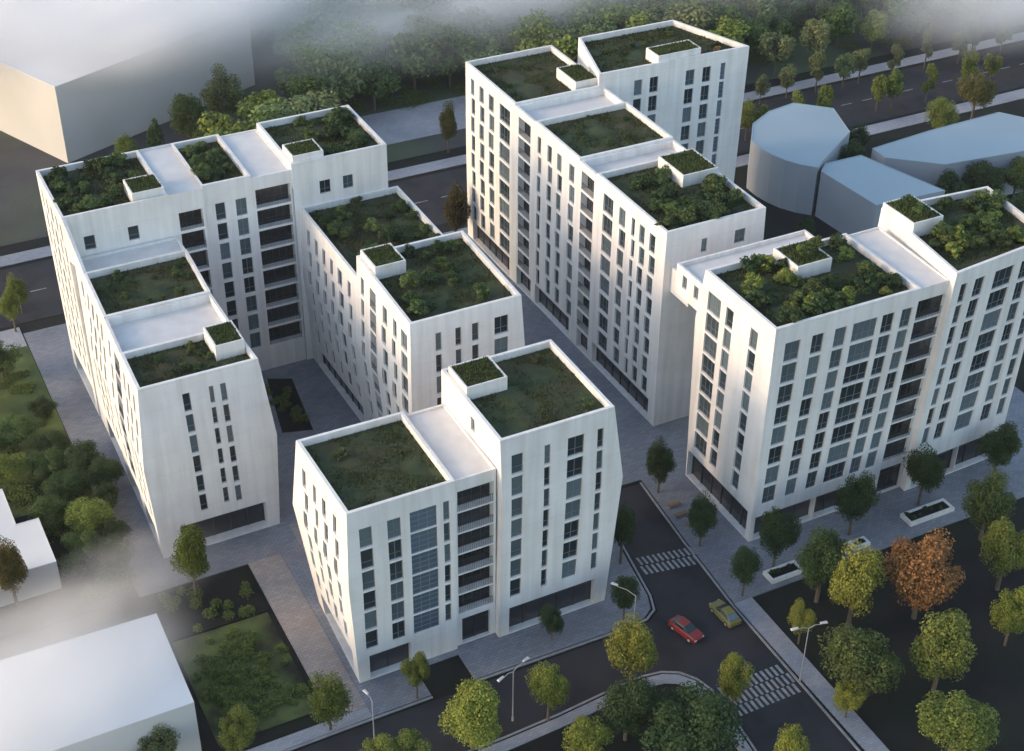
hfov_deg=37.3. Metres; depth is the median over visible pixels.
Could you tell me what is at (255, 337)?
window
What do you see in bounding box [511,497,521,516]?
window
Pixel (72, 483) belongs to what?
broadleaf tree
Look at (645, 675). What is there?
kerb
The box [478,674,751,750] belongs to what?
footpath
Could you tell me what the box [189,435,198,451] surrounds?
window
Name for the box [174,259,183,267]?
shrub
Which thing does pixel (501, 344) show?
window
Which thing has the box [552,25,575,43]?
broadleaf tree
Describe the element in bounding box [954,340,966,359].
window
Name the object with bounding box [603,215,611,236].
window
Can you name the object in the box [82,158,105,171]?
shrub
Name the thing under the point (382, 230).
shrub
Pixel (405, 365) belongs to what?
window
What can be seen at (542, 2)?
broadleaf tree
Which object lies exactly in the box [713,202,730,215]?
shrub
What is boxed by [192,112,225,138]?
broadleaf tree
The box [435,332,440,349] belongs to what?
window
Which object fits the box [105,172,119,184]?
shrub
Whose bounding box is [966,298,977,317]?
window
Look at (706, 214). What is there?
shrub
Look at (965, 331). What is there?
window
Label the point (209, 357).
shrub
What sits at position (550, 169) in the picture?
window
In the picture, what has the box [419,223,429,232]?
shrub
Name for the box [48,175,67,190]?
shrub
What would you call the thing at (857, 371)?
window
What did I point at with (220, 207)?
window
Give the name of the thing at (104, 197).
shrub
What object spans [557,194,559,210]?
window
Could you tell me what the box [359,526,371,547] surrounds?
window
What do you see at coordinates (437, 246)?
shrub
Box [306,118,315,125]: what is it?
shrub
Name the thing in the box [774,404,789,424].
window
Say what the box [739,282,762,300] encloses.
shrub
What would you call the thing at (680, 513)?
bench
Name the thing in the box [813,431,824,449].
window
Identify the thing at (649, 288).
window
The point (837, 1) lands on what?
broadleaf tree
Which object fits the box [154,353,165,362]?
shrub
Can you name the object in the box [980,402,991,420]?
window
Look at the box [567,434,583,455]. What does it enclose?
window
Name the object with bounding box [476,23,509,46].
broadleaf tree
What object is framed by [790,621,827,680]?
street lamp
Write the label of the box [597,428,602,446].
window
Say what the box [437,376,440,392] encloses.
window
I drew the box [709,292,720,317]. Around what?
window
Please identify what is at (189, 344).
shrub
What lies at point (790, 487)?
window
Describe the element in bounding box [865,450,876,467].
window
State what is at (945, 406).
window
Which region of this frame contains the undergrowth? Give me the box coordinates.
[0,0,1020,717]
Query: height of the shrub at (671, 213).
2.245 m
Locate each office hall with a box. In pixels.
[746,103,849,214]
[815,155,944,234]
[871,112,1023,194]
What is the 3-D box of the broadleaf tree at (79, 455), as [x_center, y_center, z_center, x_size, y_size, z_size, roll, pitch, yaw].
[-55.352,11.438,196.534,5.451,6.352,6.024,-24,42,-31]
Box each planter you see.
[763,560,803,583]
[848,536,870,550]
[899,498,954,526]
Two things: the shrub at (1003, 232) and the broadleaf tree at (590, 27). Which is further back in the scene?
the broadleaf tree at (590, 27)
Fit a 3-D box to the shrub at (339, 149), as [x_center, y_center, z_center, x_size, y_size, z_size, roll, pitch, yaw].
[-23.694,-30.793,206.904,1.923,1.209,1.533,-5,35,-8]
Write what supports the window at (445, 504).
in the apartment block at (481, 500)
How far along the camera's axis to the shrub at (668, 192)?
198.15 m
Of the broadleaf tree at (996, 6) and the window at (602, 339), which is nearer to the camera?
the window at (602, 339)
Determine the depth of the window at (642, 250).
198.59 m
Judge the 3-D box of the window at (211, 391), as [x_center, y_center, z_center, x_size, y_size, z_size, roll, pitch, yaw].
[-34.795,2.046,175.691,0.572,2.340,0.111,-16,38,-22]
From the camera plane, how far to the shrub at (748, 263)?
181.38 m
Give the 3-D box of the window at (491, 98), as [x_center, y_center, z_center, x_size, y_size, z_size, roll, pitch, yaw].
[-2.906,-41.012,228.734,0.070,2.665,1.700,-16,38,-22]
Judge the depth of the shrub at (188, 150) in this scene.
206.13 m
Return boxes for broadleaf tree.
[0,285,20,331]
[0,340,21,376]
[0,413,38,447]
[0,452,29,483]
[0,535,27,606]
[5,272,28,312]
[23,447,66,478]
[25,394,55,422]
[26,494,70,528]
[27,429,70,451]
[41,467,93,502]
[59,528,102,562]
[63,439,106,477]
[63,496,118,532]
[86,456,124,485]
[87,482,118,508]
[96,515,132,541]
[98,534,134,567]
[114,133,139,152]
[137,723,180,750]
[145,118,163,146]
[167,92,207,139]
[169,523,209,593]
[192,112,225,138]
[197,111,250,136]
[199,63,245,115]
[218,702,258,750]
[236,88,286,129]
[247,0,275,32]
[247,104,286,129]
[251,0,291,51]
[255,95,316,117]
[266,0,306,26]
[271,20,294,71]
[274,57,314,95]
[279,13,343,59]
[286,73,326,101]
[287,36,349,75]
[291,10,319,26]
[292,87,341,111]
[295,0,321,16]
[295,17,330,41]
[307,669,353,729]
[311,49,366,104]
[314,0,359,31]
[324,39,376,100]
[332,0,363,25]
[335,17,383,64]
[351,58,400,110]
[360,0,400,35]
[360,732,400,750]
[370,32,416,67]
[385,26,444,91]
[387,25,404,37]
[390,0,429,33]
[391,728,430,750]
[399,650,430,698]
[402,10,449,80]
[412,0,459,58]
[429,20,478,87]
[438,100,457,152]
[438,676,502,750]
[441,0,495,23]
[443,181,470,231]
[444,6,497,47]
[457,32,503,70]
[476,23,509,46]
[484,0,514,30]
[490,30,517,54]
[503,0,536,19]
[508,9,558,50]
[513,28,577,59]
[517,12,544,28]
[524,660,570,721]
[533,0,549,12]
[538,603,564,640]
[541,27,594,63]
[543,0,566,27]
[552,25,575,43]
[560,0,611,18]
[560,0,618,28]
[562,714,614,750]
[571,10,616,35]
[593,4,658,29]
[596,673,659,740]
[603,611,658,680]
[610,575,641,619]
[614,501,636,563]
[616,0,639,27]
[629,3,677,27]
[636,0,683,19]
[638,679,746,750]
[645,436,676,492]
[658,0,716,30]
[686,490,718,546]
[699,0,713,8]
[699,0,745,33]
[702,29,720,35]
[707,0,749,16]
[715,15,749,43]
[717,652,754,709]
[728,545,763,595]
[735,17,769,60]
[737,0,779,17]
[740,98,756,140]
[743,0,777,35]
[752,103,770,122]
[755,73,770,104]
[757,31,796,74]
[759,506,801,567]
[767,17,795,47]
[768,8,793,30]
[773,723,809,750]
[775,0,806,23]
[778,64,797,97]
[787,597,816,643]
[792,90,804,103]
[794,525,848,602]
[795,216,815,233]
[799,0,821,19]
[799,18,830,63]
[808,48,826,91]
[814,0,838,29]
[816,84,833,107]
[817,623,904,696]
[821,1,862,50]
[823,0,852,6]
[827,538,887,629]
[832,676,869,717]
[834,52,856,87]
[834,470,880,534]
[838,139,867,159]
[848,122,870,148]
[853,48,870,82]
[856,0,888,11]
[858,9,888,51]
[870,74,888,110]
[881,0,909,42]
[881,527,965,619]
[882,68,904,108]
[887,44,904,71]
[902,0,917,13]
[903,2,930,40]
[903,442,947,505]
[908,608,976,691]
[915,690,999,750]
[916,0,955,26]
[920,26,934,67]
[922,63,939,101]
[923,96,959,128]
[934,168,969,194]
[943,0,989,30]
[951,31,968,62]
[955,67,997,118]
[959,466,1016,540]
[961,47,980,78]
[961,160,1005,193]
[965,20,985,50]
[976,420,1022,477]
[979,516,1023,590]
[983,0,1013,25]
[983,53,1003,81]
[989,586,1023,645]
[995,15,1016,53]
[999,155,1023,199]
[1008,191,1023,212]
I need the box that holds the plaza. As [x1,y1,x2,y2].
[248,523,366,718]
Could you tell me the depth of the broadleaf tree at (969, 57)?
294.97 m
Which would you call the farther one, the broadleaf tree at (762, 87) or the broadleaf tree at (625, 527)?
the broadleaf tree at (762, 87)
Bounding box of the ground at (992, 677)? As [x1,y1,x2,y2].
[0,25,1023,750]
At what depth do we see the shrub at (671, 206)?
195.12 m
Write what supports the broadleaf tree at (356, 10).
on the forest floor
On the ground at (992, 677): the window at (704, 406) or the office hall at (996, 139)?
the office hall at (996, 139)
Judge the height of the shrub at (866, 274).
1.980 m
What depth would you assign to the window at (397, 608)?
165.56 m
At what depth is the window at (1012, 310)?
189.54 m
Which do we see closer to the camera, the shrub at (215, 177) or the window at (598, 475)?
the window at (598, 475)
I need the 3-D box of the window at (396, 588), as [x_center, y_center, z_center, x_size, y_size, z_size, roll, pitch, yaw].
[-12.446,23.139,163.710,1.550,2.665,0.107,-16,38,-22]
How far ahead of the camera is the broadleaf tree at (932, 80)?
291.82 m
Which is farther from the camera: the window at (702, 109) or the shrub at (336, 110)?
the window at (702, 109)
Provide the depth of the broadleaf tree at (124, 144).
258.00 m
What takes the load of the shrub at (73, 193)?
on the apartment block at (257, 250)
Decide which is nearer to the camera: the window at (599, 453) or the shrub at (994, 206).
the window at (599, 453)
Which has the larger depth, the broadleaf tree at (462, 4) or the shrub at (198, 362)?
the broadleaf tree at (462, 4)
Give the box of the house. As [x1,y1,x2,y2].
[0,489,61,606]
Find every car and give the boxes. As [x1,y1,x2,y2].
[668,615,703,642]
[709,599,741,627]
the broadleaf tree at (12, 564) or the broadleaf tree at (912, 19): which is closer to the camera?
the broadleaf tree at (12, 564)
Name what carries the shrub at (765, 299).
on the apartment block at (803, 419)
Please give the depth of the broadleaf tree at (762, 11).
308.42 m
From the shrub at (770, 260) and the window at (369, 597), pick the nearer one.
the window at (369, 597)
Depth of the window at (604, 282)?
210.47 m
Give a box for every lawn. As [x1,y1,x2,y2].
[0,346,128,574]
[173,612,313,745]
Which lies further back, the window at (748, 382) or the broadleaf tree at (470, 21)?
the broadleaf tree at (470, 21)
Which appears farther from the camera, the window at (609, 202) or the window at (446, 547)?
the window at (609, 202)
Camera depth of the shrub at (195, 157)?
203.85 m
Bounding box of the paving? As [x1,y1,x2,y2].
[23,227,1023,715]
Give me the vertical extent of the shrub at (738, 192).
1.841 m
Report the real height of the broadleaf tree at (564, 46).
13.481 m
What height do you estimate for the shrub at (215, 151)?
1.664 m
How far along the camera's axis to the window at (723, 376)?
184.70 m
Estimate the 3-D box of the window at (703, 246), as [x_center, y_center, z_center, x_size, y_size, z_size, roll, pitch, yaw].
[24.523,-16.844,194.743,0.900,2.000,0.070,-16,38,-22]
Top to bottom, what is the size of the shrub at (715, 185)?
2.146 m
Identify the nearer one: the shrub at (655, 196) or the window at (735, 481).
the window at (735, 481)
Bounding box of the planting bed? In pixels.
[0,378,312,641]
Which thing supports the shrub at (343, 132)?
on the apartment block at (257, 250)
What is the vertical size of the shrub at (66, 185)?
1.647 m
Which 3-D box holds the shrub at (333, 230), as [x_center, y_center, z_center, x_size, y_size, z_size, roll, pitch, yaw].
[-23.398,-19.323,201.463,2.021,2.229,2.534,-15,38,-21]
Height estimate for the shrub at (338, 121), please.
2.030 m
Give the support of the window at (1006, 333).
in the apartment block at (803, 419)
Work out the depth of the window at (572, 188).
212.32 m
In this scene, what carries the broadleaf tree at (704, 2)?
on the forest floor
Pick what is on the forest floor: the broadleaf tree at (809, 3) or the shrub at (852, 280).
the broadleaf tree at (809, 3)
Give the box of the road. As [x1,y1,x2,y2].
[0,42,1023,750]
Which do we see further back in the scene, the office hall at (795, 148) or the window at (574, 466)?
the office hall at (795, 148)
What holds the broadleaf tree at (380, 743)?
on the ground at (992, 677)
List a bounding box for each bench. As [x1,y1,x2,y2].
[667,501,680,508]
[674,510,686,518]
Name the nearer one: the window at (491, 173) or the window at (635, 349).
the window at (635, 349)
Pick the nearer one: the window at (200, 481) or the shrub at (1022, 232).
the window at (200, 481)
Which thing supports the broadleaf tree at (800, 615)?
on the ground at (992, 677)
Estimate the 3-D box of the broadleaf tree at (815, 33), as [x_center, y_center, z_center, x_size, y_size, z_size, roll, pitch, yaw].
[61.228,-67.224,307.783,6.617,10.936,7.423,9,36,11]
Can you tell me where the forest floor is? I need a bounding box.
[0,0,1023,246]
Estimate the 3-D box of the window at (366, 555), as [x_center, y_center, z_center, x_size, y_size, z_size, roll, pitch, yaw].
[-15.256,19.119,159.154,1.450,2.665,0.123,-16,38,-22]
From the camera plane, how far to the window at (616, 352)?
213.10 m
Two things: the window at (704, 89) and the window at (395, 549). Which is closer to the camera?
the window at (395, 549)
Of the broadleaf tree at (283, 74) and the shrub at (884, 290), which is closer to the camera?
the shrub at (884, 290)
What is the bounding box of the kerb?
[284,482,860,750]
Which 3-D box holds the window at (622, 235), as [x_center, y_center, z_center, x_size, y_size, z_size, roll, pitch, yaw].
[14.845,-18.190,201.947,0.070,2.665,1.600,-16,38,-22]
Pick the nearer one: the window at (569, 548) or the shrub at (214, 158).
the window at (569, 548)
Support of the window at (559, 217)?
in the apartment block at (585, 254)
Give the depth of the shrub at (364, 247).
195.91 m
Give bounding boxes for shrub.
[46,166,67,181]
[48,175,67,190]
[52,166,66,177]
[53,197,71,207]
[54,181,73,191]
[65,187,77,198]
[68,203,84,214]
[70,197,80,204]
[74,172,91,185]
[74,181,89,192]
[79,195,100,210]
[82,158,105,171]
[92,156,112,171]
[97,166,119,178]
[97,192,111,206]
[104,183,123,195]
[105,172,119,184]
[106,195,117,203]
[107,152,127,165]
[108,174,123,183]
[111,271,121,280]
[112,269,121,276]
[119,291,128,298]
[127,172,146,177]
[128,170,142,175]
[145,297,152,302]
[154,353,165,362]
[158,294,168,301]
[170,368,181,375]
[171,269,183,275]
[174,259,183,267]
[180,144,196,156]
[180,363,191,371]
[183,274,192,279]
[185,340,195,347]
[185,346,194,355]
[188,154,200,166]
[190,162,210,177]
[191,161,199,167]
[193,360,202,367]
[193,364,200,371]
[195,141,206,149]
[195,349,206,355]
[199,141,208,149]
[199,150,217,163]
[199,169,214,180]
[202,171,220,181]
[203,351,214,360]
[207,152,222,167]
[210,158,222,167]
[211,148,221,157]
[213,166,224,176]
[218,154,226,160]
[222,162,234,172]
[293,115,306,124]
[293,117,301,125]
[300,128,313,138]
[301,124,315,131]
[303,130,321,139]
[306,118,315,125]
[311,210,322,220]
[318,216,330,229]
[320,146,326,153]
[321,111,338,123]
[322,123,335,132]
[323,127,337,139]
[326,143,339,154]
[327,210,346,219]
[327,222,342,234]
[328,219,343,230]
[330,118,344,128]
[331,106,346,119]
[332,144,343,152]
[332,447,349,461]
[333,124,346,134]
[335,205,352,220]
[336,110,354,123]
[337,226,352,237]
[340,127,355,136]
[342,140,358,150]
[345,136,360,148]
[347,129,367,138]
[349,135,362,144]
[350,196,363,206]
[357,134,368,143]
[357,245,372,254]
[363,217,385,230]
[364,212,374,220]
[365,239,376,245]
[376,227,398,238]
[380,226,396,242]
[383,211,396,218]
[389,199,408,211]
[394,200,405,211]
[395,231,406,242]
[399,269,418,287]
[401,289,416,303]
[402,243,416,257]
[405,209,418,219]
[406,299,429,314]
[410,231,425,238]
[414,294,424,306]
[418,266,438,282]
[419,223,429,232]
[419,250,430,259]
[427,301,437,311]
[428,232,440,237]
[430,239,444,252]
[433,256,447,268]
[440,241,451,251]
[441,261,460,273]
[444,239,460,250]
[444,270,461,279]
[447,277,457,286]
[472,282,491,300]
[531,353,543,363]
[582,397,593,406]
[627,43,635,47]
[628,180,640,189]
[634,171,651,186]
[648,198,665,210]
[649,170,670,185]
[650,193,666,201]
[653,182,675,199]
[654,216,678,229]
[655,164,671,174]
[663,198,677,205]
[664,200,685,214]
[666,208,685,228]
[669,182,680,193]
[674,205,696,224]
[677,195,692,205]
[683,199,704,214]
[690,196,701,202]
[696,189,711,198]
[696,203,712,221]
[699,200,713,210]
[701,182,717,192]
[702,173,726,192]
[705,191,723,204]
[707,175,727,190]
[709,206,726,219]
[713,46,720,51]
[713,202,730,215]
[714,192,738,209]
[729,188,744,204]
[739,253,763,271]
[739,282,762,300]
[741,272,765,291]
[745,291,773,306]
[752,253,775,272]
[761,258,773,271]
[772,267,792,283]
[775,257,790,271]
[775,305,806,323]
[778,273,796,285]
[783,301,801,312]
[789,290,804,302]
[790,275,804,286]
[796,244,804,250]
[797,246,812,256]
[799,277,825,294]
[801,292,826,309]
[805,236,824,250]
[806,293,831,314]
[809,235,824,247]
[814,301,824,315]
[817,272,843,290]
[817,287,843,305]
[826,299,846,311]
[828,232,847,249]
[837,246,854,261]
[840,285,856,305]
[843,274,856,284]
[847,276,864,287]
[854,269,876,281]
[855,278,878,294]
[856,260,876,270]
[862,263,876,272]
[876,272,886,283]
[879,286,892,295]
[886,272,902,287]
[901,194,915,203]
[912,201,925,213]
[915,205,927,212]
[927,238,942,250]
[930,220,948,237]
[933,205,944,214]
[934,227,954,248]
[937,196,955,210]
[942,233,970,247]
[945,224,955,233]
[945,241,963,259]
[949,224,971,239]
[957,216,979,229]
[959,197,973,208]
[960,214,969,224]
[962,196,987,213]
[967,230,978,236]
[968,235,988,247]
[969,209,987,225]
[973,189,990,200]
[975,193,993,207]
[978,215,1002,232]
[982,201,1001,211]
[983,231,1008,247]
[986,210,1002,221]
[987,189,1008,204]
[993,228,1012,245]
[1007,225,1023,241]
[1009,227,1023,239]
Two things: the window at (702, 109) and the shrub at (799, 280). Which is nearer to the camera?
the shrub at (799, 280)
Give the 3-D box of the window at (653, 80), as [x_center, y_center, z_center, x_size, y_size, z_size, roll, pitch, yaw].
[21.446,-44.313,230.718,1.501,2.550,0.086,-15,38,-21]
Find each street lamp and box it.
[362,689,374,740]
[497,656,529,720]
[610,582,635,619]
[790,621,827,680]
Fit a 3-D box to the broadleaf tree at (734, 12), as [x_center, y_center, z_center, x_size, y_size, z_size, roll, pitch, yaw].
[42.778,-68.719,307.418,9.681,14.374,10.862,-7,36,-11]
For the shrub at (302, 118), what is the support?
on the apartment block at (257, 250)
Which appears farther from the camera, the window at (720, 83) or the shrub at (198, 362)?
the window at (720, 83)
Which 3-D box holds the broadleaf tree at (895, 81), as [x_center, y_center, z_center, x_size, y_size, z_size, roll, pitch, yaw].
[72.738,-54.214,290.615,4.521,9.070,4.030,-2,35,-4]
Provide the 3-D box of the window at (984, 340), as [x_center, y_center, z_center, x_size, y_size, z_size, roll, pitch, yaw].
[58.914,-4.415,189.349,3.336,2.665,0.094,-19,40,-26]
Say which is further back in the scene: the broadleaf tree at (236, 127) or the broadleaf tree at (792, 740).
the broadleaf tree at (236, 127)
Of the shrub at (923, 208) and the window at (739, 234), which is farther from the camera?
the window at (739, 234)
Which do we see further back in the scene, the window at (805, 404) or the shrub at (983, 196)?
the shrub at (983, 196)
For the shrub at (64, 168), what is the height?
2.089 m
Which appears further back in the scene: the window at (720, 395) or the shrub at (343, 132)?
the shrub at (343, 132)
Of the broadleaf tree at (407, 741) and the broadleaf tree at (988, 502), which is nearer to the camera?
the broadleaf tree at (407, 741)
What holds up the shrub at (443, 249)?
on the apartment block at (257, 250)
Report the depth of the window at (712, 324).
183.53 m
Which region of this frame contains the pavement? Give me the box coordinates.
[0,32,1023,750]
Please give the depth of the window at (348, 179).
208.06 m
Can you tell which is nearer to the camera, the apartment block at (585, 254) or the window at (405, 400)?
the window at (405, 400)
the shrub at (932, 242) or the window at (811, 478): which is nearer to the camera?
the shrub at (932, 242)
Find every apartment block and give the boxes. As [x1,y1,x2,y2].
[35,105,524,558]
[293,339,622,682]
[465,20,765,425]
[670,186,1023,541]
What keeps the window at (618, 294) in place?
in the apartment block at (585, 254)
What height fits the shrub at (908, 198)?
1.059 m
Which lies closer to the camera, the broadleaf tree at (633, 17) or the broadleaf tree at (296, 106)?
the broadleaf tree at (296, 106)
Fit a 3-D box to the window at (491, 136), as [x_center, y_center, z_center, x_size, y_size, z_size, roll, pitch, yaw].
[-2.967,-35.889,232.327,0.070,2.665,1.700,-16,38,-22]
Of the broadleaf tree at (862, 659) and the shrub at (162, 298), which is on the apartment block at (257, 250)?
the shrub at (162, 298)
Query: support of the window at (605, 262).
in the apartment block at (585, 254)
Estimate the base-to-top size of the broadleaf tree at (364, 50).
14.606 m
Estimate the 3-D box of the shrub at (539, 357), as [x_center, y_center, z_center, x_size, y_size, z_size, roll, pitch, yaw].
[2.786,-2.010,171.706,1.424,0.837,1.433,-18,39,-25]
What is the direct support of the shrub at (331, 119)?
on the apartment block at (257, 250)
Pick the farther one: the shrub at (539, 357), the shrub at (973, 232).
the shrub at (973, 232)
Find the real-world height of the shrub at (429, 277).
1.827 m
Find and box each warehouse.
[0,0,254,162]
[0,613,201,750]
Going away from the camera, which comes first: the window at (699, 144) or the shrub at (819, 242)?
the shrub at (819, 242)
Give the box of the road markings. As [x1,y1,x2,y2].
[1,63,1023,715]
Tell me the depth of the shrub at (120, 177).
199.73 m
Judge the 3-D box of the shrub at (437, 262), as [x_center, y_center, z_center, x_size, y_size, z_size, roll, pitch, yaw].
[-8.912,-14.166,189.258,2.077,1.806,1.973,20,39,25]
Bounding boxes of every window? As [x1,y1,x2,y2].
[83,235,95,249]
[128,225,139,239]
[182,393,191,410]
[186,414,194,431]
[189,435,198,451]
[193,455,201,471]
[196,474,204,490]
[199,494,207,509]
[209,386,214,401]
[212,407,217,422]
[215,202,225,219]
[215,428,220,442]
[217,222,227,239]
[218,448,223,462]
[220,242,230,259]
[220,383,227,399]
[220,467,225,481]
[222,262,232,278]
[223,404,230,420]
[223,487,228,500]
[224,281,234,297]
[226,300,236,316]
[226,425,233,441]
[229,445,236,461]
[232,319,238,330]
[232,465,238,480]
[235,197,246,215]
[235,485,241,499]
[238,218,248,234]
[240,238,250,254]
[242,257,252,273]
[244,276,254,292]
[246,295,256,311]
[248,314,258,329]
[250,332,260,347]
[319,179,330,192]
[343,174,352,187]
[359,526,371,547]
[360,548,373,568]
[362,569,374,589]
[363,590,375,609]
[364,610,376,629]
[365,629,377,648]
[383,327,385,343]
[384,307,386,323]
[385,350,387,366]
[387,517,400,538]
[388,539,401,559]
[390,560,402,580]
[391,581,403,600]
[391,601,403,620]
[392,620,404,639]
[403,331,406,349]
[403,353,407,371]
[403,374,407,392]
[404,396,408,413]
[410,505,436,532]
[411,527,436,553]
[412,548,437,574]
[412,569,437,594]
[413,589,438,613]
[414,608,438,632]
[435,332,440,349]
[436,354,441,371]
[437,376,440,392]
[443,501,448,519]
[444,522,449,540]
[444,544,449,561]
[445,564,449,581]
[445,584,450,600]
[445,603,450,619]
[455,327,460,344]
[456,349,460,363]
[472,322,477,339]
[472,344,477,358]
[490,95,493,111]
[490,133,493,149]
[490,170,493,185]
[490,205,493,220]
[491,115,493,130]
[491,152,493,167]
[491,188,493,203]
[495,314,507,333]
[495,336,507,353]
[501,104,509,125]
[501,124,509,145]
[501,143,509,163]
[501,162,508,181]
[501,180,508,199]
[501,198,508,217]
[501,216,508,235]
[501,233,508,252]
[510,558,520,576]
[510,578,519,595]
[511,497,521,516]
[511,518,521,536]
[511,538,520,556]
[512,453,521,473]
[512,475,521,494]
[541,569,545,585]
[542,529,547,546]
[542,549,546,565]
[543,509,547,526]
[544,444,549,463]
[544,467,548,484]
[544,488,548,505]
[548,185,550,200]
[549,146,551,162]
[549,166,551,182]
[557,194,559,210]
[557,214,560,229]
[558,154,561,170]
[558,175,561,191]
[562,559,575,577]
[563,539,576,558]
[564,519,578,539]
[565,499,579,519]
[566,478,581,498]
[567,280,570,296]
[567,299,570,315]
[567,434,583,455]
[567,456,582,477]
[568,243,571,259]
[568,262,571,279]
[569,204,572,222]
[569,224,572,241]
[570,165,574,182]
[570,186,574,202]
[591,552,595,567]
[592,532,597,548]
[593,513,598,529]
[594,493,599,509]
[595,472,600,489]
[596,450,601,468]
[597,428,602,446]
[599,313,607,332]
[599,331,606,350]
[600,294,607,314]
[601,255,609,275]
[601,274,608,295]
[602,235,610,256]
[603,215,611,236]
[604,194,613,216]
[614,327,618,343]
[614,347,618,363]
[616,288,620,306]
[616,309,620,326]
[618,249,622,267]
[618,270,622,287]
[620,208,625,226]
[620,230,624,248]
[633,98,640,110]
[633,346,636,362]
[633,366,636,381]
[634,79,641,94]
[635,307,638,324]
[635,328,638,344]
[637,288,641,305]
[638,267,641,284]
[640,225,644,243]
[640,247,644,265]
[642,355,646,371]
[642,375,646,391]
[644,337,648,353]
[645,316,649,334]
[647,114,654,122]
[647,276,651,293]
[647,297,651,315]
[648,95,656,110]
[649,76,657,91]
[650,234,655,252]
[650,256,654,274]
[680,125,688,140]
[682,107,690,121]
[683,88,692,103]
[685,69,693,84]
[695,433,706,456]
[696,140,703,153]
[697,122,704,136]
[697,413,708,437]
[698,104,706,118]
[699,394,710,418]
[700,85,708,100]
[701,238,706,250]
[701,374,712,398]
[702,66,710,81]
[703,354,714,378]
[705,334,716,358]
[706,313,718,338]
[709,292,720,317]
[711,154,715,164]
[711,448,716,466]
[712,136,717,151]
[713,429,719,448]
[714,118,719,133]
[715,410,721,428]
[716,100,720,115]
[717,391,723,409]
[718,81,722,97]
[719,370,725,390]
[720,63,724,78]
[722,350,728,369]
[724,329,730,349]
[726,308,733,328]
[732,470,738,488]
[734,228,744,242]
[735,451,741,470]
[737,432,743,451]
[740,412,746,431]
[742,392,749,412]
[745,371,752,391]
[747,350,754,370]
[750,328,757,349]
[762,484,775,502]
[765,465,778,483]
[768,445,782,464]
[771,425,785,444]
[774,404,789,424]
[777,383,792,403]
[780,362,796,382]
[783,340,799,361]
[785,477,796,494]
[788,458,799,475]
[792,438,803,456]
[795,418,807,436]
[799,397,811,416]
[802,376,815,396]
[805,471,816,488]
[806,355,819,374]
[809,451,820,468]
[810,333,823,353]
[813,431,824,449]
[817,411,829,429]
[821,391,833,409]
[823,461,845,481]
[825,370,837,388]
[827,442,849,462]
[829,348,841,368]
[831,422,853,443]
[833,326,845,346]
[834,402,858,424]
[838,381,863,404]
[843,361,867,383]
[847,339,872,362]
[849,455,861,473]
[851,317,876,341]
[853,436,865,454]
[857,417,870,435]
[862,397,874,415]
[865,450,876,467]
[866,376,879,395]
[870,431,881,448]
[871,356,884,374]
[874,411,886,429]
[875,334,889,354]
[879,391,891,409]
[880,313,893,332]
[884,371,896,389]
[889,350,901,369]
[894,329,906,348]
[899,307,911,327]
[933,421,943,438]
[938,401,949,419]
[944,382,954,399]
[949,361,960,379]
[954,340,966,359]
[954,410,972,430]
[959,391,977,411]
[960,320,971,338]
[964,370,983,391]
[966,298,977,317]
[969,350,989,371]
[971,276,983,296]
[975,329,995,351]
[980,308,1000,330]
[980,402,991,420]
[985,383,996,400]
[986,287,1006,309]
[990,363,1001,381]
[991,265,1012,288]
[995,343,1006,361]
[1001,323,1012,341]
[1006,302,1017,320]
[1012,281,1023,299]
[1018,261,1023,278]
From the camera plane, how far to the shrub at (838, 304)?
174.84 m
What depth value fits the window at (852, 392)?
182.72 m
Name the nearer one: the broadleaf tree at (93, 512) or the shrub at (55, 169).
the broadleaf tree at (93, 512)
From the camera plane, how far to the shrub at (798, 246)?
181.53 m
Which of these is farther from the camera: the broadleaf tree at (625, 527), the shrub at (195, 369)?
the broadleaf tree at (625, 527)
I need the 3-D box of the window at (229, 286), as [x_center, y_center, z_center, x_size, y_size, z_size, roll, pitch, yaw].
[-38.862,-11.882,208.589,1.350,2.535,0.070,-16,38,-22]
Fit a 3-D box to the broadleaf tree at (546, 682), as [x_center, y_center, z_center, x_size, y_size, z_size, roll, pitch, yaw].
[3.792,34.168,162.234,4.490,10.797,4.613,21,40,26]
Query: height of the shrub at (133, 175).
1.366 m
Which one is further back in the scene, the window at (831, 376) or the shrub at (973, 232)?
the shrub at (973, 232)
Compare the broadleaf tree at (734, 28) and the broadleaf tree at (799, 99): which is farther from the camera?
the broadleaf tree at (734, 28)
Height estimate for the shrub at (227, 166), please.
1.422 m
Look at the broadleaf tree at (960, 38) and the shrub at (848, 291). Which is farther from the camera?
the broadleaf tree at (960, 38)
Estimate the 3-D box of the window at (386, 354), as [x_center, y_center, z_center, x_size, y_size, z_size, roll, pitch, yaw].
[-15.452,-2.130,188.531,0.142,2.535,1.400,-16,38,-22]
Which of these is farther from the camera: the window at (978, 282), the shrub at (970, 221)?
the shrub at (970, 221)
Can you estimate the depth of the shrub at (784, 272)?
179.83 m
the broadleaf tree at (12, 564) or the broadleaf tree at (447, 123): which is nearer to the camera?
the broadleaf tree at (12, 564)
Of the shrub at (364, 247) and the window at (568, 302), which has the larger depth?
the window at (568, 302)
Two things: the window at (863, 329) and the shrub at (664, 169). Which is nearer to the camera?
the window at (863, 329)
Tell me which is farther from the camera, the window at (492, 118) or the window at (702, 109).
the window at (702, 109)
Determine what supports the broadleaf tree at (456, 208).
on the paving
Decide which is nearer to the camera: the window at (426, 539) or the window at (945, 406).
the window at (426, 539)
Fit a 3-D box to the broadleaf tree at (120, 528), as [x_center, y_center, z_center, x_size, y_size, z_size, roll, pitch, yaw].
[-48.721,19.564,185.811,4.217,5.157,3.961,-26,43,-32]
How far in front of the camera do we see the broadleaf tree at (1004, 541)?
177.12 m

